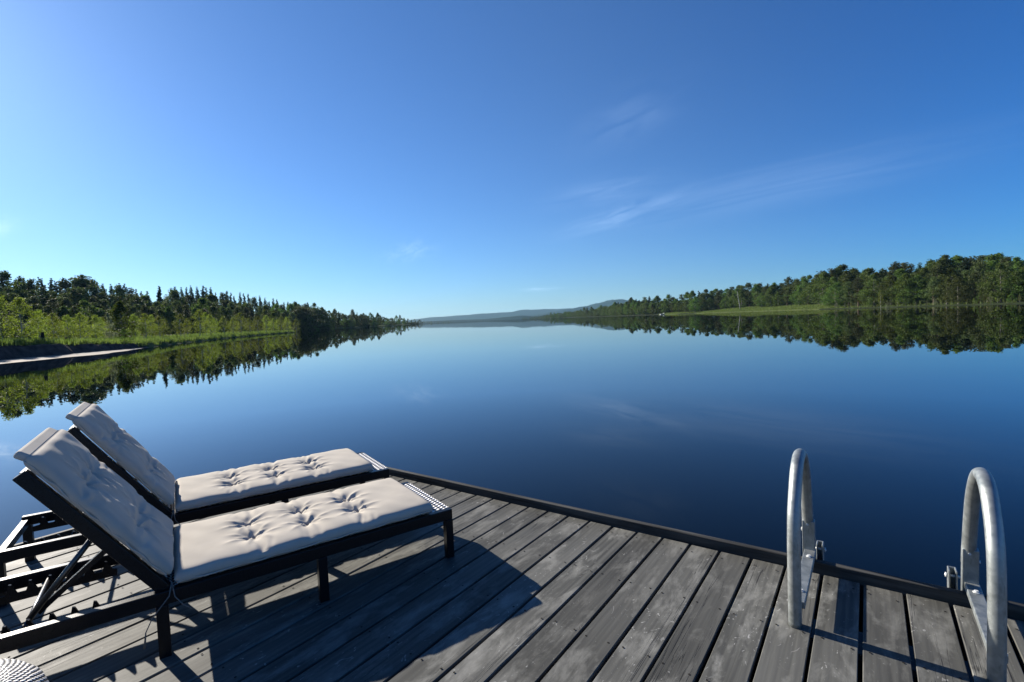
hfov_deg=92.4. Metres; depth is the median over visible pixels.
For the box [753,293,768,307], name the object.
broadleaf tree
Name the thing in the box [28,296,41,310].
pine tree
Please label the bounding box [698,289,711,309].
broadleaf tree
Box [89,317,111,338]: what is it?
birch tree
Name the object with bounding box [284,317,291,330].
birch tree
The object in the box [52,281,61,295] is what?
spruce tree
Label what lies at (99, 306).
broadleaf tree
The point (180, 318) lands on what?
birch tree
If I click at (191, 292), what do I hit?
spruce tree
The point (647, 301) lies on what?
broadleaf tree
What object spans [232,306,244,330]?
pine tree
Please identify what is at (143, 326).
birch tree
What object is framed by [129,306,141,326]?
pine tree
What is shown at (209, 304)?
pine tree
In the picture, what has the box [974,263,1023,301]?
broadleaf tree
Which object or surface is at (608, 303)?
forested hill
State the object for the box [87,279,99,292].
pine tree
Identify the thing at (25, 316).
spruce tree
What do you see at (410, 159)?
sky
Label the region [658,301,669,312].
broadleaf tree
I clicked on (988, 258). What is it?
broadleaf tree
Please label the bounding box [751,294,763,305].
broadleaf tree
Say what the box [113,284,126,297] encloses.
pine tree
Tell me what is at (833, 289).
broadleaf tree
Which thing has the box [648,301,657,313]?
broadleaf tree
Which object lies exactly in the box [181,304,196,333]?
pine tree
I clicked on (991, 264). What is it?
broadleaf tree
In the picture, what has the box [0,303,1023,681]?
lake water
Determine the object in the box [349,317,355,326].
broadleaf tree
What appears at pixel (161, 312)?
broadleaf tree
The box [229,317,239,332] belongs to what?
birch tree
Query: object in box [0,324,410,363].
bank
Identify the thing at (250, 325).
birch tree
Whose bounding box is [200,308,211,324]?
pine tree
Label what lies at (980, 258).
pine tree
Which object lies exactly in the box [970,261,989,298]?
pine tree
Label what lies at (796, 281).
broadleaf tree
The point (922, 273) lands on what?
broadleaf tree
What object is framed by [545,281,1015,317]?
undergrowth
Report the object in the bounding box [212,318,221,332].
birch tree
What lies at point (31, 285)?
pine tree
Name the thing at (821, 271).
pine tree
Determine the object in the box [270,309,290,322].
broadleaf tree
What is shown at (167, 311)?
broadleaf tree
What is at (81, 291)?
pine tree
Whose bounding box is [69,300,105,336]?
broadleaf tree
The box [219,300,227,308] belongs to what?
pine tree
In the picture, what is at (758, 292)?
forest
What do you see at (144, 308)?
pine tree
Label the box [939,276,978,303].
broadleaf tree
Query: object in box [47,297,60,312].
pine tree
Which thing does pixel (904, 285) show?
broadleaf tree
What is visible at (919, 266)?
pine tree
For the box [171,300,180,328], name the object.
pine tree
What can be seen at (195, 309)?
broadleaf tree
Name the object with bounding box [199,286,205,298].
spruce tree
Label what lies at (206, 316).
birch tree
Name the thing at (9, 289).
pine tree
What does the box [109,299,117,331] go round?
spruce tree
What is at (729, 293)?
pine tree
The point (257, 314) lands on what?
pine tree
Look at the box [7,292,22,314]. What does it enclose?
pine tree
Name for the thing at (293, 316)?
pine tree
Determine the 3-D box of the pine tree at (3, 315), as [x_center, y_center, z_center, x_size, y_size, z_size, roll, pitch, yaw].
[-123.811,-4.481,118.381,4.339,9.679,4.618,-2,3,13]
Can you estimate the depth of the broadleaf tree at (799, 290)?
320.37 m
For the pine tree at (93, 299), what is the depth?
178.88 m
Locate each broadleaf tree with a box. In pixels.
[0,270,25,289]
[15,289,28,298]
[57,305,85,332]
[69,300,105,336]
[85,304,119,331]
[108,299,140,337]
[140,295,161,308]
[149,301,167,310]
[149,309,178,334]
[160,307,182,334]
[189,298,215,332]
[189,307,209,333]
[199,294,226,332]
[206,305,229,331]
[258,309,280,330]
[261,305,279,326]
[268,312,280,330]
[269,304,286,316]
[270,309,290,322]
[286,303,309,325]
[309,302,327,317]
[318,315,329,328]
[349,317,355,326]
[374,313,381,323]
[626,297,633,309]
[626,300,636,312]
[633,302,640,314]
[635,300,649,314]
[636,302,648,314]
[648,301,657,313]
[652,295,660,307]
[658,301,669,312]
[659,299,676,311]
[662,294,672,306]
[667,298,680,311]
[672,301,681,311]
[679,300,689,311]
[680,291,690,310]
[686,296,704,311]
[687,290,696,309]
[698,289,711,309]
[698,297,708,310]
[702,298,714,310]
[705,288,718,308]
[718,297,732,308]
[720,288,729,308]
[725,293,740,307]
[728,288,743,307]
[734,291,749,307]
[744,284,761,305]
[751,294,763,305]
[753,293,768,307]
[761,287,776,305]
[764,284,777,304]
[770,292,785,305]
[777,276,799,304]
[777,286,791,304]
[783,278,804,304]
[785,278,817,302]
[788,288,806,304]
[797,285,815,304]
[800,272,833,304]
[800,275,812,298]
[805,274,821,301]
[810,277,844,303]
[818,283,849,306]
[820,266,844,288]
[821,264,853,289]
[831,267,860,288]
[834,269,859,303]
[853,282,875,305]
[855,274,888,306]
[859,267,882,286]
[863,272,883,301]
[868,275,902,304]
[874,268,906,304]
[883,273,920,304]
[887,274,927,302]
[891,275,931,303]
[907,267,933,302]
[924,259,934,280]
[925,255,965,283]
[925,267,967,301]
[926,254,960,281]
[926,258,960,280]
[929,277,963,303]
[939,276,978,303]
[964,260,1015,295]
[968,254,1016,281]
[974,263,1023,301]
[983,252,1011,275]
[992,269,1023,300]
[1008,256,1023,270]
[1014,281,1023,298]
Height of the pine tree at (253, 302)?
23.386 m
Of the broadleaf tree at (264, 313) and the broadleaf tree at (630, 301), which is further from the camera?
the broadleaf tree at (630, 301)
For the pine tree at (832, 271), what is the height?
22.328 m
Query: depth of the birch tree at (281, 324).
195.53 m
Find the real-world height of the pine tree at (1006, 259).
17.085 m
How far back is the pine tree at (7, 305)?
121.75 m
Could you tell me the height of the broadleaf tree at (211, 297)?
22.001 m
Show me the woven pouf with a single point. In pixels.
(13, 670)
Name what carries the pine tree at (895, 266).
on the bank at (978, 303)
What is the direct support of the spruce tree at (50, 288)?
on the bank at (17, 353)
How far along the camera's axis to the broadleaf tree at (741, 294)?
388.17 m
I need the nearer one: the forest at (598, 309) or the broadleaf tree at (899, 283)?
the broadleaf tree at (899, 283)
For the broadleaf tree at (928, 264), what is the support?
on the bank at (978, 303)
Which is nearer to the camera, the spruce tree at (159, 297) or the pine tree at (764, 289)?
the spruce tree at (159, 297)
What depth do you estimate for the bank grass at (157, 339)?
66.34 m
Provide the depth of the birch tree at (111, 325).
69.76 m
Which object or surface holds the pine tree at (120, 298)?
on the bank at (17, 353)
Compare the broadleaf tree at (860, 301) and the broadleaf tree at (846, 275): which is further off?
the broadleaf tree at (846, 275)
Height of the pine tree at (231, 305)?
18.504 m
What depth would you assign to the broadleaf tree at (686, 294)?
465.89 m
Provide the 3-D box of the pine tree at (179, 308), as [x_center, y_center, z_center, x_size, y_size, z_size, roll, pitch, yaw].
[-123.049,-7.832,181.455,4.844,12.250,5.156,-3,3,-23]
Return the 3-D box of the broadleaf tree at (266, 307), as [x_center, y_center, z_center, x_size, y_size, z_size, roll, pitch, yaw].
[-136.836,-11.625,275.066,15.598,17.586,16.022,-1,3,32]
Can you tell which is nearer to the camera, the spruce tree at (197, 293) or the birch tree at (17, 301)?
the birch tree at (17, 301)
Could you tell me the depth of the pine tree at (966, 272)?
191.77 m
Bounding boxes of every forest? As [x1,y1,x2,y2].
[288,306,422,330]
[530,262,1023,318]
[532,303,624,318]
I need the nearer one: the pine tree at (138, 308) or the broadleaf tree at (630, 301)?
the pine tree at (138, 308)
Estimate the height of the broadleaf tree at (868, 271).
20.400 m
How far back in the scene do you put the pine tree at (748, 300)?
382.27 m
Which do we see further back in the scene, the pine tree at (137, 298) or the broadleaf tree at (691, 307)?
the broadleaf tree at (691, 307)
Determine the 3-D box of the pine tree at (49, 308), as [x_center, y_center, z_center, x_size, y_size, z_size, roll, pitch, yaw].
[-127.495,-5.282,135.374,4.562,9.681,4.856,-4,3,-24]
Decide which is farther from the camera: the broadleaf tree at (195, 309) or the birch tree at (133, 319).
the broadleaf tree at (195, 309)
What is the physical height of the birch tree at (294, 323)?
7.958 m
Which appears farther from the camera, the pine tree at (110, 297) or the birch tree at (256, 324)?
the pine tree at (110, 297)
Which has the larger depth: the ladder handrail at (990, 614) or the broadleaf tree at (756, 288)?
the broadleaf tree at (756, 288)
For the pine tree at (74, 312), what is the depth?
143.44 m
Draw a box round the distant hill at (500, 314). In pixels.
[406,308,571,321]
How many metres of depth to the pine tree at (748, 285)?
406.77 m
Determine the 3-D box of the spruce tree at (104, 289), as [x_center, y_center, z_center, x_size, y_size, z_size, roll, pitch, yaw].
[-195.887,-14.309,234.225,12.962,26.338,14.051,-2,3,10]
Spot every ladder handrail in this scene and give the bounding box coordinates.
[787,448,825,628]
[944,467,1007,681]
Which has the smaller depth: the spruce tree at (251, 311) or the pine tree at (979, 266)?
the pine tree at (979, 266)
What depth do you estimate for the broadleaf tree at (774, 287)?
361.25 m
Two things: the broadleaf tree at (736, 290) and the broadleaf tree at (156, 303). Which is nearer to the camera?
the broadleaf tree at (156, 303)
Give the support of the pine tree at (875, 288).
on the bank at (978, 303)
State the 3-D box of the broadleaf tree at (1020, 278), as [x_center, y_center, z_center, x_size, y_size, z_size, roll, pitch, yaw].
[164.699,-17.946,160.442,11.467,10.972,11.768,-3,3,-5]
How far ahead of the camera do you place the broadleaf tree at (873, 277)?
225.28 m
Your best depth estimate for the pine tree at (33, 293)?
189.53 m
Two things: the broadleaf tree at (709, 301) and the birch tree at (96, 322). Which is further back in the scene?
the broadleaf tree at (709, 301)
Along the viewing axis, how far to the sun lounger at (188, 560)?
2.29 m
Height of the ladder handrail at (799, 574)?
1.822 m
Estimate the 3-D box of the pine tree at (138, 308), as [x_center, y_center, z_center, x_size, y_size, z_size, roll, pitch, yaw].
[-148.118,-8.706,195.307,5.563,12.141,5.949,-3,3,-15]
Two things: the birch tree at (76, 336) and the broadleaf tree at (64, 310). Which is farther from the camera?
the broadleaf tree at (64, 310)
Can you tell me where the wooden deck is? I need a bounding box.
[0,467,1023,681]
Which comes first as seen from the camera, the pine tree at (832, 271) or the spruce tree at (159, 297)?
the spruce tree at (159, 297)
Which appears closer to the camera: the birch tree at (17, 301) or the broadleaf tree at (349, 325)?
the birch tree at (17, 301)
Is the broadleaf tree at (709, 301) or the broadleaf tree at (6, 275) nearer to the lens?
the broadleaf tree at (6, 275)
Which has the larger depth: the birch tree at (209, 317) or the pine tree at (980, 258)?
the pine tree at (980, 258)
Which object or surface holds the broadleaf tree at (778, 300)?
on the bank at (978, 303)
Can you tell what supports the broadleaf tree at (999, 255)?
on the bank at (978, 303)
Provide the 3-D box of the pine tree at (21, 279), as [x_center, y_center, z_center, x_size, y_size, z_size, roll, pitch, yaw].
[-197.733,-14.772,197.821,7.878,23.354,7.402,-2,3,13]
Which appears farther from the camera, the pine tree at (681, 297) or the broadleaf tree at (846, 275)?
the pine tree at (681, 297)
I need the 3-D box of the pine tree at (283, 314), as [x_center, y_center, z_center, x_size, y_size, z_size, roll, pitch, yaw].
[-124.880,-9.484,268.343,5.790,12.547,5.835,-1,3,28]
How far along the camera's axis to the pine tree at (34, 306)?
131.40 m
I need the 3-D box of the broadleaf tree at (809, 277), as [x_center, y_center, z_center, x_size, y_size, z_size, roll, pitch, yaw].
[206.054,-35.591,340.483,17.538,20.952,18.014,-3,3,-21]
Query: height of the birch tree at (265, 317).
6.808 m
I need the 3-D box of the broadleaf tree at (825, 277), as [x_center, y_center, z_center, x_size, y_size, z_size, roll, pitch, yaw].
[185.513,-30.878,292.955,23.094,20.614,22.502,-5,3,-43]
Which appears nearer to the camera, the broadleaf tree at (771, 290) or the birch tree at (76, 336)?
the birch tree at (76, 336)
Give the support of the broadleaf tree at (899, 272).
on the bank at (978, 303)
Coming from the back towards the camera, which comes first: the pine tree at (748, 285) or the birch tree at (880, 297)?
the pine tree at (748, 285)
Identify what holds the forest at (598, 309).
on the bank at (978, 303)
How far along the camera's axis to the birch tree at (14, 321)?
49.95 m
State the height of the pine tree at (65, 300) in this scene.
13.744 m
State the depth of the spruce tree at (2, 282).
186.86 m
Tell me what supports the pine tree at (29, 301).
on the bank at (17, 353)
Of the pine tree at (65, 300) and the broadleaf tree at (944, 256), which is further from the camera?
the broadleaf tree at (944, 256)
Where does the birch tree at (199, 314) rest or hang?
on the bank at (17, 353)
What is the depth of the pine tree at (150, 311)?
167.91 m
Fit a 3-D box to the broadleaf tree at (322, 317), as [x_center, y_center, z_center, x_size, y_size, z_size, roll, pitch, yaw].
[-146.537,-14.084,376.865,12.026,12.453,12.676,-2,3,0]
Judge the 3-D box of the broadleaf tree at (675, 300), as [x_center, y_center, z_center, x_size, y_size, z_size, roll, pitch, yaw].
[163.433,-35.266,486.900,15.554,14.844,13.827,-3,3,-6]
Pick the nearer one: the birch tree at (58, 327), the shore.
the birch tree at (58, 327)
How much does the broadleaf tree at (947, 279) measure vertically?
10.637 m
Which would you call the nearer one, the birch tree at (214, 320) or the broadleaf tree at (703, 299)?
the birch tree at (214, 320)
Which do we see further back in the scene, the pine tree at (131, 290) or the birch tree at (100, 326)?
the pine tree at (131, 290)
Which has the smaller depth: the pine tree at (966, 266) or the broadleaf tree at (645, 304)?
the pine tree at (966, 266)
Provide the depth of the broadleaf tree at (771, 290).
353.53 m
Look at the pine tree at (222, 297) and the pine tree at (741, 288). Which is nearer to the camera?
the pine tree at (222, 297)
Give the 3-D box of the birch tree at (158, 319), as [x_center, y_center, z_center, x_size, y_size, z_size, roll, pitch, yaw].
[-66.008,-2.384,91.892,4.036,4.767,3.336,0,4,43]
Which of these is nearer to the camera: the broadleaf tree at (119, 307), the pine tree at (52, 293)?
the broadleaf tree at (119, 307)
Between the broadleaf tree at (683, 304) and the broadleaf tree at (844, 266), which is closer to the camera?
the broadleaf tree at (844, 266)
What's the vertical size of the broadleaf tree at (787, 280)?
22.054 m
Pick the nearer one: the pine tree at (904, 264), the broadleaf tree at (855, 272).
the pine tree at (904, 264)
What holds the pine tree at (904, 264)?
on the bank at (978, 303)
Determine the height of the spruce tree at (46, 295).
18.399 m
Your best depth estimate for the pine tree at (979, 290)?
168.03 m
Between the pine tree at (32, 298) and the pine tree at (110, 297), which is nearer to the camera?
the pine tree at (32, 298)
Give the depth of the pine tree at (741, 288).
415.77 m
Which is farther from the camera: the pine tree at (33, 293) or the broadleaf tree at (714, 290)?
the broadleaf tree at (714, 290)
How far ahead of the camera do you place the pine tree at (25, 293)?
182.24 m
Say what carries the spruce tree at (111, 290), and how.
on the bank at (17, 353)
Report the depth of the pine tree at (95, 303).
151.74 m
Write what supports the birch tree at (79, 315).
on the bank at (17, 353)
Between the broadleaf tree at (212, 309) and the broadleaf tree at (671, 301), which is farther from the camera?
the broadleaf tree at (671, 301)
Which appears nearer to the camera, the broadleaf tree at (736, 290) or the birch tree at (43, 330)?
the birch tree at (43, 330)
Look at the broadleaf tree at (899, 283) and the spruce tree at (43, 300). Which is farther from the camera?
the broadleaf tree at (899, 283)
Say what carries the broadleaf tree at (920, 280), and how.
on the bank at (978, 303)
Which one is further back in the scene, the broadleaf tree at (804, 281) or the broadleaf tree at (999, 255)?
the broadleaf tree at (804, 281)
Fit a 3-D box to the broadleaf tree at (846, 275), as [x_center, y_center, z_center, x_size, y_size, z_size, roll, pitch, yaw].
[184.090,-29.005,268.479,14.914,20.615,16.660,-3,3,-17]
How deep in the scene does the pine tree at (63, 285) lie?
211.95 m
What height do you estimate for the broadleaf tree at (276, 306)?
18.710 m
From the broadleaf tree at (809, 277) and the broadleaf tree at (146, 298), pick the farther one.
the broadleaf tree at (809, 277)
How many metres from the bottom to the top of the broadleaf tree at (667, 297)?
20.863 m
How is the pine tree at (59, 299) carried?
on the bank at (17, 353)
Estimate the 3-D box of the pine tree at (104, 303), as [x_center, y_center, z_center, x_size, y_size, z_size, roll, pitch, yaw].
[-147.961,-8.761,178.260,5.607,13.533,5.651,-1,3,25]
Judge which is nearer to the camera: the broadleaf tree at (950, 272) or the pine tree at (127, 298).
the broadleaf tree at (950, 272)
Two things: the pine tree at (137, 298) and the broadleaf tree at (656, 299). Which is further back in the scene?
the broadleaf tree at (656, 299)
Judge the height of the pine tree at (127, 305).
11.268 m
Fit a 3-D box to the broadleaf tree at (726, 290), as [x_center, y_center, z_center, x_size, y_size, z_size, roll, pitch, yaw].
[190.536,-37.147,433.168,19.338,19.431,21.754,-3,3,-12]
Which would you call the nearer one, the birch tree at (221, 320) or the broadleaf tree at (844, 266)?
the birch tree at (221, 320)
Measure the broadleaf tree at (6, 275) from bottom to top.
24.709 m
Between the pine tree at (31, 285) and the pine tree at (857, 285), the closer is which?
the pine tree at (31, 285)
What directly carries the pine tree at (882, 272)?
on the bank at (978, 303)
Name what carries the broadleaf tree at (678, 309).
on the bank at (978, 303)
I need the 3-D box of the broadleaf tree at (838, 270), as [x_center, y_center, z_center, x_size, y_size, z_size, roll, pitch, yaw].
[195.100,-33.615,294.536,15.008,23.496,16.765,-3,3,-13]
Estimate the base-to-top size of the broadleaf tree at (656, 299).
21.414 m
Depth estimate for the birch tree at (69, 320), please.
61.63 m
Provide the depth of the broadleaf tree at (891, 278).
216.67 m
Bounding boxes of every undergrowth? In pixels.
[0,316,402,339]
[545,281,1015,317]
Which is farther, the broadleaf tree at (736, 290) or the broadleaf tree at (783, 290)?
the broadleaf tree at (736, 290)
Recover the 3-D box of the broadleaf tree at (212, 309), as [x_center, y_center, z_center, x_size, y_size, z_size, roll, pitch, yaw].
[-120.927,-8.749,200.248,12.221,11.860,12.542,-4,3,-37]
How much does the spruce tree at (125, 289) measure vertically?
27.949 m
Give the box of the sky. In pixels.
[0,0,1023,320]
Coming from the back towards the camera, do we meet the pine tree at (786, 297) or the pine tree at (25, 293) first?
the pine tree at (786, 297)
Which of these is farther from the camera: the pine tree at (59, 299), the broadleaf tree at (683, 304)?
the broadleaf tree at (683, 304)
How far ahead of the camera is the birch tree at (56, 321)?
57.72 m
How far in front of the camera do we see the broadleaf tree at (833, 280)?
280.03 m
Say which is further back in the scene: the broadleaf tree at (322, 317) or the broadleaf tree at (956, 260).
the broadleaf tree at (322, 317)
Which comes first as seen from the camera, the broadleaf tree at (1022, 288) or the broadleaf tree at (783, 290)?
the broadleaf tree at (1022, 288)
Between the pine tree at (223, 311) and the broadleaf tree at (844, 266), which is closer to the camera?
the pine tree at (223, 311)
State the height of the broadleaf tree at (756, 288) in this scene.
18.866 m
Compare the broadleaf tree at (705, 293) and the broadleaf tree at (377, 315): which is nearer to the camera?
the broadleaf tree at (705, 293)
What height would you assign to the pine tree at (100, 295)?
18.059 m
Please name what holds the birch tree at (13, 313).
on the bank at (17, 353)
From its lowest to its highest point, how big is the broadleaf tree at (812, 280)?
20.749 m
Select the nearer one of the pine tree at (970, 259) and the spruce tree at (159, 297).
the pine tree at (970, 259)
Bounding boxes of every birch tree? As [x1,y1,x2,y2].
[0,294,23,339]
[1,297,45,338]
[24,309,53,338]
[36,312,56,337]
[37,313,69,338]
[49,316,67,337]
[55,315,79,338]
[63,312,97,338]
[65,318,84,337]
[75,315,96,338]
[83,314,107,338]
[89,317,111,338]
[92,317,108,336]
[102,312,118,338]
[126,314,147,336]
[135,313,157,336]
[138,317,147,336]
[145,315,161,336]
[152,316,171,336]
[170,314,190,335]
[181,319,192,335]
[188,309,210,334]
[199,312,212,333]
[204,314,219,333]
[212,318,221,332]
[216,316,229,333]
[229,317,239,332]
[234,313,247,332]
[245,318,254,331]
[250,316,264,330]
[259,315,272,331]
[268,318,277,330]
[276,316,285,330]
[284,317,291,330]
[291,319,299,331]
[294,319,308,330]
[876,290,883,306]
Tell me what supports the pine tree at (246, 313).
on the bank at (17, 353)
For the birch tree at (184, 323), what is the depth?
111.78 m
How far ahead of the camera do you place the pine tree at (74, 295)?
195.48 m
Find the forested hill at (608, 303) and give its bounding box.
[532,299,706,315]
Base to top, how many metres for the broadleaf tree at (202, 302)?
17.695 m
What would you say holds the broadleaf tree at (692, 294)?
on the bank at (978, 303)
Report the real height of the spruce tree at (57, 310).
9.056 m
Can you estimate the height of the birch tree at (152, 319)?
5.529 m
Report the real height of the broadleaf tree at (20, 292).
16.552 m
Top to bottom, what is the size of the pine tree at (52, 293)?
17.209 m
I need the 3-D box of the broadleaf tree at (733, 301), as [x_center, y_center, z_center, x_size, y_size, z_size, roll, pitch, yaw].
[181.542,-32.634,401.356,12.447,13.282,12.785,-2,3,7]
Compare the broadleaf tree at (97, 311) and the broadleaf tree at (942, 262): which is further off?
the broadleaf tree at (942, 262)
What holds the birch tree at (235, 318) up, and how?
on the bank at (17, 353)
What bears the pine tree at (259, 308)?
on the bank at (17, 353)
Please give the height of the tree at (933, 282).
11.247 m
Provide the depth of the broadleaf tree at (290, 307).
326.42 m
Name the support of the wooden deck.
in the lake water
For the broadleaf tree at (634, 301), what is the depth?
589.18 m
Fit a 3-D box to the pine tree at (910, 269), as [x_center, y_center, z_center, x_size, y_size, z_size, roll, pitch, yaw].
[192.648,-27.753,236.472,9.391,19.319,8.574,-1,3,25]
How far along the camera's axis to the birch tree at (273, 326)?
185.67 m
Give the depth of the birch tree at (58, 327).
64.89 m
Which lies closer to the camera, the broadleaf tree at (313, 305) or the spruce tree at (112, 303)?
the spruce tree at (112, 303)
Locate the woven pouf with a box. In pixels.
[0,659,48,681]
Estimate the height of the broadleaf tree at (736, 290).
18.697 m
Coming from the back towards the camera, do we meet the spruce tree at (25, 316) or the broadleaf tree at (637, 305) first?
the broadleaf tree at (637, 305)
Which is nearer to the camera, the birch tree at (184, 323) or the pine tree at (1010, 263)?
the birch tree at (184, 323)
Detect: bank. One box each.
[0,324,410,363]
[534,297,1023,318]
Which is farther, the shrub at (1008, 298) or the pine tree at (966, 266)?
the pine tree at (966, 266)
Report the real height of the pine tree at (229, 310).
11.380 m
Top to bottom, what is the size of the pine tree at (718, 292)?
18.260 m
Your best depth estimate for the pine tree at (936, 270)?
199.47 m
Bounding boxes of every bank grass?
[0,330,294,346]
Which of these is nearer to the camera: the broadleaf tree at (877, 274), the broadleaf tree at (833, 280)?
the broadleaf tree at (877, 274)
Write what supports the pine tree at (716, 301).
on the bank at (978, 303)
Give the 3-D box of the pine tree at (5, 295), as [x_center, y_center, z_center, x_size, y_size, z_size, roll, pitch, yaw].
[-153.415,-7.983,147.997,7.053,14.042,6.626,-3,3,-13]
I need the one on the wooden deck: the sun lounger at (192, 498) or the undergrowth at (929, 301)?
the sun lounger at (192, 498)
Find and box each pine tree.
[0,286,20,296]
[0,291,15,312]
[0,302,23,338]
[0,303,10,329]
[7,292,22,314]
[13,276,27,290]
[19,289,35,300]
[24,298,33,318]
[25,278,42,296]
[26,289,38,297]
[27,303,44,329]
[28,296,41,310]
[36,304,52,325]
[43,304,56,334]
[47,290,61,302]
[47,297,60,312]
[54,296,72,311]
[56,277,74,306]
[58,297,76,313]
[64,287,86,312]
[68,274,102,296]
[69,305,86,327]
[71,287,88,310]
[85,295,104,315]
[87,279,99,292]
[87,302,97,319]
[96,291,111,309]
[98,299,109,323]
[106,294,115,309]
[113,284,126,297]
[113,296,125,304]
[123,293,138,314]
[124,304,136,335]
[125,287,136,303]
[126,295,147,313]
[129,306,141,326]
[133,304,141,329]
[139,304,149,332]
[145,308,158,328]
[163,289,187,314]
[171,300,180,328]
[172,304,184,329]
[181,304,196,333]
[182,295,197,333]
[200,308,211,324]
[205,300,217,332]
[212,302,221,331]
[215,306,228,327]
[217,292,228,305]
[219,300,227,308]
[226,302,238,320]
[226,307,232,326]
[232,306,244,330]
[241,307,252,329]
[248,297,257,313]
[253,312,263,330]
[257,306,262,315]
[278,313,287,326]
[288,312,299,329]
[333,308,338,327]
[678,294,684,305]
[712,290,724,308]
[713,295,722,308]
[726,290,732,307]
[736,285,747,297]
[743,283,751,306]
[744,292,753,305]
[761,286,767,305]
[783,290,792,302]
[813,270,826,292]
[823,268,835,289]
[840,281,854,306]
[849,277,864,306]
[870,279,882,304]
[878,268,887,277]
[885,261,903,276]
[899,262,907,269]
[904,263,914,273]
[912,262,923,278]
[922,265,947,302]
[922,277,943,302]
[957,257,971,292]
[960,270,977,301]
[963,256,981,278]
[963,271,984,301]
[968,255,986,296]
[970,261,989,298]
[976,271,996,298]
[994,261,1013,294]
[997,256,1021,287]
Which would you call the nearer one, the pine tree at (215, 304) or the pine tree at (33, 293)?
the pine tree at (33, 293)
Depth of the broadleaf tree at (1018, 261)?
186.82 m
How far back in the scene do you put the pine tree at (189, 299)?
243.32 m
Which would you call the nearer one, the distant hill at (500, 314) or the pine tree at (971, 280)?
the pine tree at (971, 280)
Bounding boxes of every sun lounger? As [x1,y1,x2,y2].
[0,402,389,606]
[0,427,454,658]
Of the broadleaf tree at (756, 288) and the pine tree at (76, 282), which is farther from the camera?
the broadleaf tree at (756, 288)
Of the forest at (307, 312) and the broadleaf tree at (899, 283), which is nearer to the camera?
the broadleaf tree at (899, 283)
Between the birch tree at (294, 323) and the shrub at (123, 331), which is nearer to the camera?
the shrub at (123, 331)
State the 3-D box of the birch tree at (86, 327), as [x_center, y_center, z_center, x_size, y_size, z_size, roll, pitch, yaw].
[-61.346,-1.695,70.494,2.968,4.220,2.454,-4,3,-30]
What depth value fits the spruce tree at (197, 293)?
295.03 m
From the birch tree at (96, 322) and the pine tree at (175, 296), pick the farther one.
the pine tree at (175, 296)
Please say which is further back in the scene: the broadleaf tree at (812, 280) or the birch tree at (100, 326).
the broadleaf tree at (812, 280)
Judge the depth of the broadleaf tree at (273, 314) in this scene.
243.91 m
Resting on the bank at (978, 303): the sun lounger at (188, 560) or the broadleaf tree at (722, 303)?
the broadleaf tree at (722, 303)
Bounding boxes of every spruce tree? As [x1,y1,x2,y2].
[0,272,7,291]
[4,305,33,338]
[16,308,40,338]
[35,286,50,304]
[38,295,48,315]
[39,278,46,293]
[47,278,57,294]
[49,307,71,336]
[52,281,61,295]
[99,284,108,298]
[108,284,115,300]
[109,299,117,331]
[122,283,127,296]
[156,286,162,305]
[189,285,193,297]
[195,287,200,302]
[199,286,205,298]
[248,305,254,329]
[258,297,263,309]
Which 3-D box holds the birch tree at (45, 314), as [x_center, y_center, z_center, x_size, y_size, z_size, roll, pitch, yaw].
[-59.105,-1.545,62.542,2.562,4.330,2.492,-2,3,17]
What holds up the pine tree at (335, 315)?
on the bank at (17, 353)
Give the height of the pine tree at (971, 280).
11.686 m
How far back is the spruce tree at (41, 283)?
206.92 m
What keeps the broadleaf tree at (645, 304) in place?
on the bank at (978, 303)
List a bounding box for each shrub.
[115,328,133,343]
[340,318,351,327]
[1006,293,1016,301]
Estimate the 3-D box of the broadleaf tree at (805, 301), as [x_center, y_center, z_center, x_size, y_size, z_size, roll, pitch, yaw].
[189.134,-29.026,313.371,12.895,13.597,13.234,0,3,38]
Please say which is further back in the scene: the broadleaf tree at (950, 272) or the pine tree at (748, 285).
the pine tree at (748, 285)
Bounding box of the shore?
[402,316,544,323]
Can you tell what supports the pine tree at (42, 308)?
on the bank at (17, 353)
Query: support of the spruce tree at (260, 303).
on the bank at (17, 353)
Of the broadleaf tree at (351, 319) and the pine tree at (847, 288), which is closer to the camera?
the pine tree at (847, 288)
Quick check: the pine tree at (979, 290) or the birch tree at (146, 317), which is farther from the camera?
the pine tree at (979, 290)

